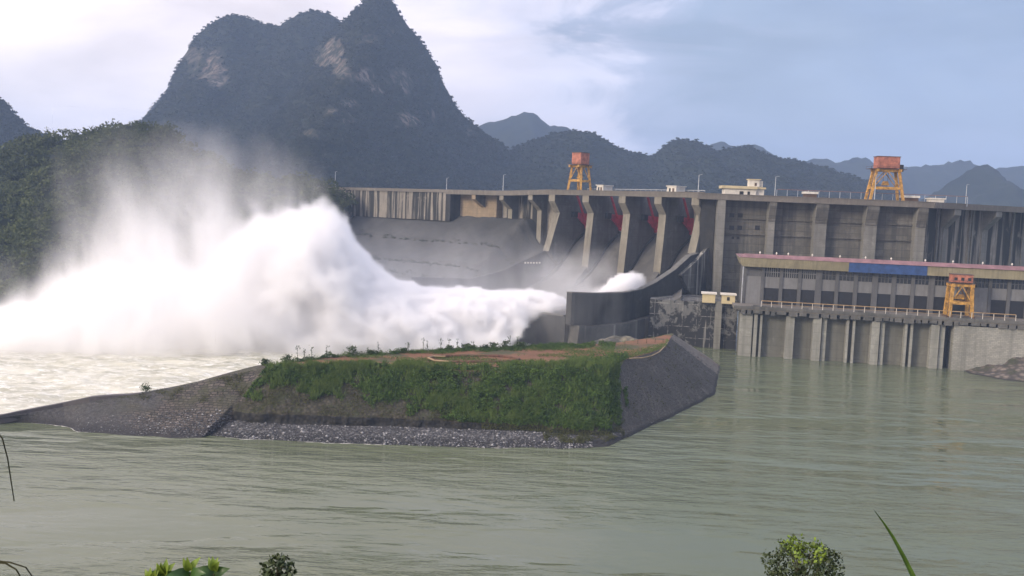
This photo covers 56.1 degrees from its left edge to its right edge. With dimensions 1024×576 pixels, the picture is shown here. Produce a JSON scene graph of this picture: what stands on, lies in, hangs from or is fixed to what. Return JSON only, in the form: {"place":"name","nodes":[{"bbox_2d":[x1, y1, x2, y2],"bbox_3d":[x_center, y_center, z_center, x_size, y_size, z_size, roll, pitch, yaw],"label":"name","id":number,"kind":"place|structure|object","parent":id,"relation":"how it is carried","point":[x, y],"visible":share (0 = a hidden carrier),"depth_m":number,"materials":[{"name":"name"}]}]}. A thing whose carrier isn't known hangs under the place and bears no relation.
{"place":"outdoors","nodes":[
{"label":"outdoors","id":0,"kind":"place"},
{"bbox_2d":[0,104,34,147],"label":"ridge","id":1,"kind":"structure","parent":0,"point":[9,119],"depth_m":1128.66,"materials":[{"name":"stone"}]},
{"bbox_2d":[0,97,46,148],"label":"forest","id":2,"kind":"object","parent":1,"relation":"on","point":[15,127],"visible":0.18,"depth_m":1124.27,"materials":[{"name":"green plant"}]},
{"bbox_2d":[0,128,353,316],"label":"wooded hill","id":3,"kind":"structure","parent":0,"point":[147,304],"depth_m":435.90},
{"bbox_2d":[0,118,358,301],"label":"forest","id":4,"kind":"object","parent":3,"relation":"on","point":[28,226],"visible":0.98,"depth_m":461.18,"materials":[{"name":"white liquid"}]},
{"bbox_2d":[142,10,339,163],"bbox_3d":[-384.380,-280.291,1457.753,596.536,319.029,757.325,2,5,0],"label":"karst mountain","id":5,"kind":"structure","parent":0,"point":[213,69],"depth_m":1423.15,"materials":[{"name":"stone"}]},
{"bbox_2d":[138,8,337,163],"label":"forest","id":6,"kind":"object","parent":5,"relation":"on","point":[165,97],"visible":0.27,"depth_m":1381.01,"materials":[{"name":"green plant"}]},
{"bbox_2d":[0,314,530,413],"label":"rapids water","id":7,"kind":"structure","parent":0,"point":[45,359],"depth_m":307.51,"materials":[{"name":"white liquid"}]},
{"bbox_2d":[0,333,719,448],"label":"embankment","id":8,"kind":"structure","parent":0,"point":[133,406],"depth_m":207.17,"materials":[{"name":"stone"}]},
{"bbox_2d":[0,392,141,423],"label":"wall","id":9,"kind":"structure","parent":8,"relation":"on","point":[3,420],"depth_m":206.66,"materials":[{"name":"concrete"}]},
{"bbox_2d":[139,383,151,392],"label":"bush","id":10,"kind":"object","parent":8,"relation":"on","point":[145,387],"visible":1,"depth_m":209.34,"materials":[{"name":"green plant"}]},
{"bbox_2d":[72,406,231,437],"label":"shingle","id":11,"kind":"object","parent":8,"relation":"on","point":[197,425],"visible":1,"depth_m":199.87,"materials":[{"name":"gravel"}]},
{"bbox_2d":[258,358,275,365],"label":"weed","id":12,"kind":"object","parent":8,"relation":"on","point":[265,361],"visible":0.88,"depth_m":218.13,"materials":[{"name":"green plant"}]},
{"bbox_2d":[282,354,291,362],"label":"weed","id":13,"kind":"object","parent":8,"relation":"on","point":[286,358],"visible":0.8,"depth_m":219.95,"materials":[{"name":"green plant"}]},
{"bbox_2d":[346,345,357,356],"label":"weed","id":14,"kind":"object","parent":8,"relation":"on","point":[352,350],"visible":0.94,"depth_m":233.71,"materials":[{"name":"green plant"}]},
{"bbox_2d":[362,347,377,354],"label":"weed","id":15,"kind":"object","parent":8,"relation":"on","point":[370,351],"visible":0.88,"depth_m":236.37,"materials":[{"name":"green plant"}]},
{"bbox_2d":[121,366,624,443],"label":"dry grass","id":16,"kind":"structure","parent":8,"relation":"on","point":[579,439],"depth_m":207.53,"materials":[{"name":"green plant"}]},
{"bbox_2d":[213,420,592,448],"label":"shingle","id":17,"kind":"object","parent":8,"relation":"on","point":[453,444],"visible":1,"depth_m":201.38,"materials":[{"name":"gravel"}]},
{"bbox_2d":[400,347,408,352],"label":"weed","id":18,"kind":"object","parent":8,"relation":"on","point":[403,350],"visible":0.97,"depth_m":240.92,"materials":[{"name":"green plant"}]},
{"bbox_2d":[243,348,628,430],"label":"creeper cover","id":19,"kind":"object","parent":8,"relation":"on","point":[523,371],"visible":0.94,"depth_m":213.71,"materials":[{"name":"green plant"}]},
{"bbox_2d":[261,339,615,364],"bbox_3d":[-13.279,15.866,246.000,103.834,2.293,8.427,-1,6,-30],"label":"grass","id":20,"kind":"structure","parent":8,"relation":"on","point":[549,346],"depth_m":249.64,"materials":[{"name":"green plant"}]},
{"bbox_2d":[264,334,668,371],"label":"grass","id":21,"kind":"structure","parent":8,"relation":"on","point":[602,347],"depth_m":246.70,"materials":[{"name":"green plant"}]},
{"bbox_2d":[461,343,473,349],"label":"weed","id":22,"kind":"object","parent":8,"relation":"on","point":[464,345],"visible":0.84,"depth_m":249.07,"materials":[{"name":"green plant"}]},
{"bbox_2d":[426,354,520,362],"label":"earth bund","id":23,"kind":"structure","parent":8,"relation":"on","point":[480,361],"depth_m":236.77,"materials":[{"name":"brown soil"}]},
{"bbox_2d":[428,355,448,361],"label":"pipe","id":24,"kind":"object","parent":23,"relation":"on","point":[430,357],"visible":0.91,"depth_m":229.38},
{"bbox_2d":[490,342,499,349],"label":"weed","id":25,"kind":"object","parent":8,"relation":"on","point":[494,344],"visible":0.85,"depth_m":252.22,"materials":[{"name":"green plant"}]},
{"bbox_2d":[499,339,509,348],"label":"weed","id":26,"kind":"object","parent":8,"relation":"on","point":[505,345],"visible":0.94,"depth_m":253.79,"materials":[{"name":"green plant"}]},
{"bbox_2d":[516,341,527,347],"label":"weed","id":27,"kind":"object","parent":8,"relation":"on","point":[523,343],"visible":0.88,"depth_m":256.32,"materials":[{"name":"green plant"}]},
{"bbox_2d":[629,342,667,358],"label":"hose","id":28,"kind":"object","parent":8,"relation":"on","point":[650,355],"visible":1,"depth_m":250.43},
{"bbox_2d":[625,337,715,426],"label":"loose gravel","id":29,"kind":"structure","parent":8,"relation":"on","point":[669,381],"depth_m":255.86,"materials":[{"name":"stone"}]},
{"bbox_2d":[234,0,513,189],"bbox_3d":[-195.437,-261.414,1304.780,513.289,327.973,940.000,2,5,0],"label":"karst mountain","id":30,"kind":"structure","parent":0,"point":[331,51],"depth_m":1183.52,"materials":[{"name":"stone"}]},
{"bbox_2d":[230,0,516,190],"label":"forest","id":31,"kind":"object","parent":30,"relation":"on","point":[329,81],"visible":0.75,"depth_m":1176.28,"materials":[{"name":"green plant"}]},
{"bbox_2d":[304,216,543,314],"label":"rockfill slope","id":32,"kind":"structure","parent":0,"point":[347,282],"depth_m":468.56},
{"bbox_2d":[324,229,514,288],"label":"scrub","id":33,"kind":"object","parent":32,"relation":"on","point":[401,259],"visible":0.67,"depth_m":465.58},
{"bbox_2d":[317,186,553,244],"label":"dam wall","id":34,"kind":"structure","parent":32,"relation":"on","point":[447,205],"depth_m":492.20,"materials":[{"name":"concrete"}]},
{"bbox_2d":[0,299,1023,575],"bbox_3d":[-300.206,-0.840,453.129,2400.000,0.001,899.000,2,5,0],"label":"river water","id":35,"kind":"structure","parent":0,"point":[746,465],"depth_m":168.10,"materials":[{"name":"green liquid"}]},
{"bbox_2d":[37,423,379,444],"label":"shore foam","id":36,"kind":"object","parent":35,"relation":"on","point":[248,439],"visible":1,"depth_m":196.96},
{"bbox_2d":[410,189,708,344],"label":"spillway","id":37,"kind":"object","parent":35,"relation":"in","point":[612,264],"visible":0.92,"depth_m":410.52,"materials":[{"name":"concrete"}]},
{"bbox_2d":[566,152,592,189],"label":"gantry crane","id":38,"kind":"object","parent":37,"relation":"on","point":[580,160],"visible":0.94,"depth_m":437.83,"materials":[{"name":"orange paint"}]},
{"bbox_2d":[596,185,612,190],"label":"crest hut","id":39,"kind":"object","parent":37,"relation":"on","point":[604,187],"visible":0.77,"depth_m":429.74,"materials":[{"name":"white paint"}]},
{"bbox_2d":[587,188,704,191],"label":"crest handrail","id":40,"kind":"object","parent":37,"relation":"on","point":[653,189],"visible":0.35,"depth_m":421.33,"materials":[{"name":"metal"}]},
{"bbox_2d":[667,186,685,191],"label":"crest hut","id":41,"kind":"object","parent":37,"relation":"on","point":[676,188],"visible":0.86,"depth_m":404.46,"materials":[{"name":"white paint"}]},
{"bbox_2d":[648,288,737,348],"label":"abutment wall","id":42,"kind":"structure","parent":35,"relation":"in","point":[692,320],"depth_m":358.91,"materials":[{"name":"concrete"}]},
{"bbox_2d":[701,291,716,304],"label":"cabin","id":43,"kind":"object","parent":42,"relation":"on","point":[708,297],"visible":1,"depth_m":354.79,"materials":[{"name":"beige paint"}]},
{"bbox_2d":[720,292,736,305],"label":"cabin","id":44,"kind":"object","parent":42,"relation":"on","point":[728,299],"visible":0.88,"depth_m":353.56,"materials":[{"name":"beige paint"}]},
{"bbox_2d":[694,193,1023,310],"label":"intake dam","id":45,"kind":"structure","parent":35,"relation":"in","point":[730,225],"depth_m":393.75,"materials":[{"name":"concrete"}]},
{"bbox_2d":[802,191,817,196],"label":"crest hut","id":46,"kind":"object","parent":45,"relation":"on","point":[808,194],"visible":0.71,"depth_m":392.52,"materials":[{"name":"white paint"}]},
{"bbox_2d":[776,189,967,202],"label":"rail frame","id":47,"kind":"object","parent":45,"relation":"on","point":[867,192],"visible":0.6,"depth_m":393.07,"materials":[{"name":"metal"}]},
{"bbox_2d":[864,156,906,200],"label":"gantry crane","id":48,"kind":"object","parent":45,"relation":"on","point":[886,164],"visible":0.92,"depth_m":387.18,"materials":[{"name":"orange paint"}]},
{"bbox_2d":[899,195,919,200],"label":"crest hut","id":49,"kind":"object","parent":45,"relation":"on","point":[910,198],"visible":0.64,"depth_m":390.36,"materials":[{"name":"white paint"}]},
{"bbox_2d":[925,198,945,202],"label":"crest hut","id":50,"kind":"object","parent":45,"relation":"on","point":[935,200],"visible":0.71,"depth_m":389.93,"materials":[{"name":"white paint"}]},
{"bbox_2d":[732,302,1023,368],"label":"tailrace wall","id":51,"kind":"structure","parent":35,"relation":"in","point":[876,337],"depth_m":335.38,"materials":[{"name":"concrete"}]},
{"bbox_2d":[735,252,1023,322],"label":"power station","id":52,"kind":"object","parent":51,"relation":"on","point":[858,283],"visible":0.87,"depth_m":342.73,"materials":[{"name":"grey concrete"}]},
{"bbox_2d":[765,267,779,276],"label":"window","id":53,"kind":"structure","parent":52,"relation":"in","point":[769,272],"depth_m":349.64,"materials":[{"name":"grey glass"}]},
{"bbox_2d":[783,268,798,277],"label":"window","id":54,"kind":"structure","parent":52,"relation":"in","point":[788,273],"depth_m":348.53,"materials":[{"name":"grey glass"}]},
{"bbox_2d":[802,269,815,278],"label":"window","id":55,"kind":"structure","parent":52,"relation":"in","point":[806,274],"depth_m":347.42,"materials":[{"name":"grey glass"}]},
{"bbox_2d":[822,270,835,279],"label":"window","id":56,"kind":"structure","parent":52,"relation":"in","point":[827,275],"depth_m":346.15,"materials":[{"name":"grey glass"}]},
{"bbox_2d":[839,271,853,280],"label":"window","id":57,"kind":"structure","parent":52,"relation":"in","point":[844,275],"depth_m":345.06,"materials":[{"name":"grey glass"}]},
{"bbox_2d":[858,272,872,281],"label":"window","id":58,"kind":"structure","parent":52,"relation":"in","point":[863,277],"depth_m":343.96,"materials":[{"name":"grey glass"}]},
{"bbox_2d":[878,273,891,282],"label":"window","id":59,"kind":"structure","parent":52,"relation":"in","point":[883,278],"depth_m":342.71,"materials":[{"name":"grey glass"}]},
{"bbox_2d":[896,274,911,283],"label":"window","id":60,"kind":"structure","parent":52,"relation":"in","point":[901,279],"depth_m":341.54,"materials":[{"name":"grey glass"}]},
{"bbox_2d":[915,275,928,284],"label":"window","id":61,"kind":"structure","parent":52,"relation":"in","point":[919,279],"depth_m":340.45,"materials":[{"name":"grey glass"}]},
{"bbox_2d":[935,276,947,285],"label":"window","id":62,"kind":"structure","parent":52,"relation":"in","point":[939,280],"depth_m":339.29,"materials":[{"name":"grey glass"}]},
{"bbox_2d":[975,278,988,287],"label":"window","id":63,"kind":"structure","parent":52,"relation":"in","point":[980,282],"depth_m":336.90,"materials":[{"name":"grey glass"}]},
{"bbox_2d":[992,279,1007,288],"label":"window","id":64,"kind":"structure","parent":52,"relation":"in","point":[997,283],"depth_m":335.83,"materials":[{"name":"grey glass"}]},
{"bbox_2d":[1011,280,1023,289],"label":"window","id":65,"kind":"structure","parent":52,"relation":"in","point":[1016,284],"depth_m":334.77,"materials":[{"name":"grey glass"}]},
{"bbox_2d":[761,300,1015,320],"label":"deck railing","id":66,"kind":"object","parent":51,"relation":"on","point":[917,312],"visible":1,"depth_m":329.37,"materials":[{"name":"brown metal"}]},
{"bbox_2d":[941,273,975,318],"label":"gantry crane","id":67,"kind":"object","parent":51,"relation":"on","point":[959,280],"visible":0.99,"depth_m":327.50,"materials":[{"name":"orange paint"}]},
{"bbox_2d":[0,0,1023,168],"label":"sky","id":68,"kind":"structure","parent":0,"point":[919,82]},
{"bbox_2d":[478,112,571,149],"bbox_3d":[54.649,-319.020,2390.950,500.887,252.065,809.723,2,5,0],"label":"ridge","id":69,"kind":"structure","parent":0,"point":[511,131],"depth_m":2432.52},
{"bbox_2d":[590,335,638,343],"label":"rock outcrop","id":70,"kind":"object","parent":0,"point":[616,338],"visible":0.09,"depth_m":319.44,"materials":[{"name":"grey stone"}]},
{"bbox_2d":[498,131,899,199],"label":"ridge","id":71,"kind":"structure","parent":0,"point":[671,166],"depth_m":1360.72,"materials":[{"name":"green plant"}]},
{"bbox_2d":[496,129,904,200],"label":"forest","id":72,"kind":"object","parent":71,"relation":"on","point":[632,185],"visible":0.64,"depth_m":1339.49,"materials":[{"name":"green plant"}]},
{"bbox_2d":[719,179,765,194],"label":"control building","id":73,"kind":"structure","parent":0,"point":[754,187],"depth_m":391.15,"materials":[{"name":"white paint"}]},
{"bbox_2d":[709,141,1023,199],"bbox_3d":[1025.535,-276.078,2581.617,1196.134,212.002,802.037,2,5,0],"label":"ridge","id":74,"kind":"structure","parent":0,"point":[925,180],"depth_m":2633.92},
{"bbox_2d":[919,164,1023,206],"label":"ridge","id":75,"kind":"structure","parent":0,"point":[988,184],"depth_m":1693.66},
{"bbox_2d":[965,357,1023,381],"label":"river bank","id":76,"kind":"structure","parent":0,"point":[1011,369],"depth_m":318.85,"materials":[{"name":"grey stone"}]},
{"bbox_2d":[946,323,1023,370],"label":"retaining wall","id":77,"kind":"structure","parent":76,"relation":"on","point":[969,346],"depth_m":325.41,"materials":[{"name":"grey concrete"}]},
{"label":"near bank","id":78,"kind":"structure","parent":0,"visible":0},
{"bbox_2d":[0,435,14,500],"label":"grass blade","id":79,"kind":"object","parent":78,"relation":"on","point":[8,466],"depth_m":2.25,"materials":[{"name":"green plant"}]},
{"bbox_2d":[0,562,20,575],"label":"grass blade","id":80,"kind":"object","parent":78,"relation":"on","point":[9,565],"depth_m":2.06,"materials":[{"name":"green plant"}]},
{"bbox_2d":[0,560,32,575],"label":"grass blade","id":81,"kind":"object","parent":78,"relation":"on","point":[17,565],"depth_m":2.17,"materials":[{"name":"green plant"}]},
{"bbox_2d":[145,568,158,575],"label":"leafy shoot","id":82,"kind":"object","parent":78,"relation":"on","point":[151,573],"visible":1,"depth_m":2.78,"materials":[{"name":"green plant"}]},
{"bbox_2d":[152,559,174,575],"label":"leafy shoot","id":83,"kind":"object","parent":78,"relation":"on","point":[165,569],"visible":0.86,"depth_m":2.83,"materials":[{"name":"green plant"}]},
{"bbox_2d":[166,557,205,575],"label":"leafy shoot","id":84,"kind":"object","parent":78,"relation":"on","point":[188,566],"visible":1,"depth_m":2.77,"materials":[{"name":"green plant"}]},
{"bbox_2d":[197,556,229,575],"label":"leafy shoot","id":85,"kind":"object","parent":78,"relation":"on","point":[212,568],"visible":0.97,"depth_m":2.83,"materials":[{"name":"green plant"}]},
{"bbox_2d":[259,552,297,575],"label":"bush","id":86,"kind":"object","parent":78,"relation":"on","point":[280,564],"visible":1,"depth_m":5.55,"materials":[{"name":"green plant"}]},
{"bbox_2d":[760,533,844,575],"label":"bush","id":87,"kind":"object","parent":78,"relation":"on","point":[789,547],"visible":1,"depth_m":9.22,"materials":[{"name":"green plant"}]},
{"bbox_2d":[875,512,915,575],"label":"grass blade","id":88,"kind":"object","parent":78,"relation":"on","point":[907,564],"depth_m":2.47,"materials":[{"name":"green plant"}]}
]}

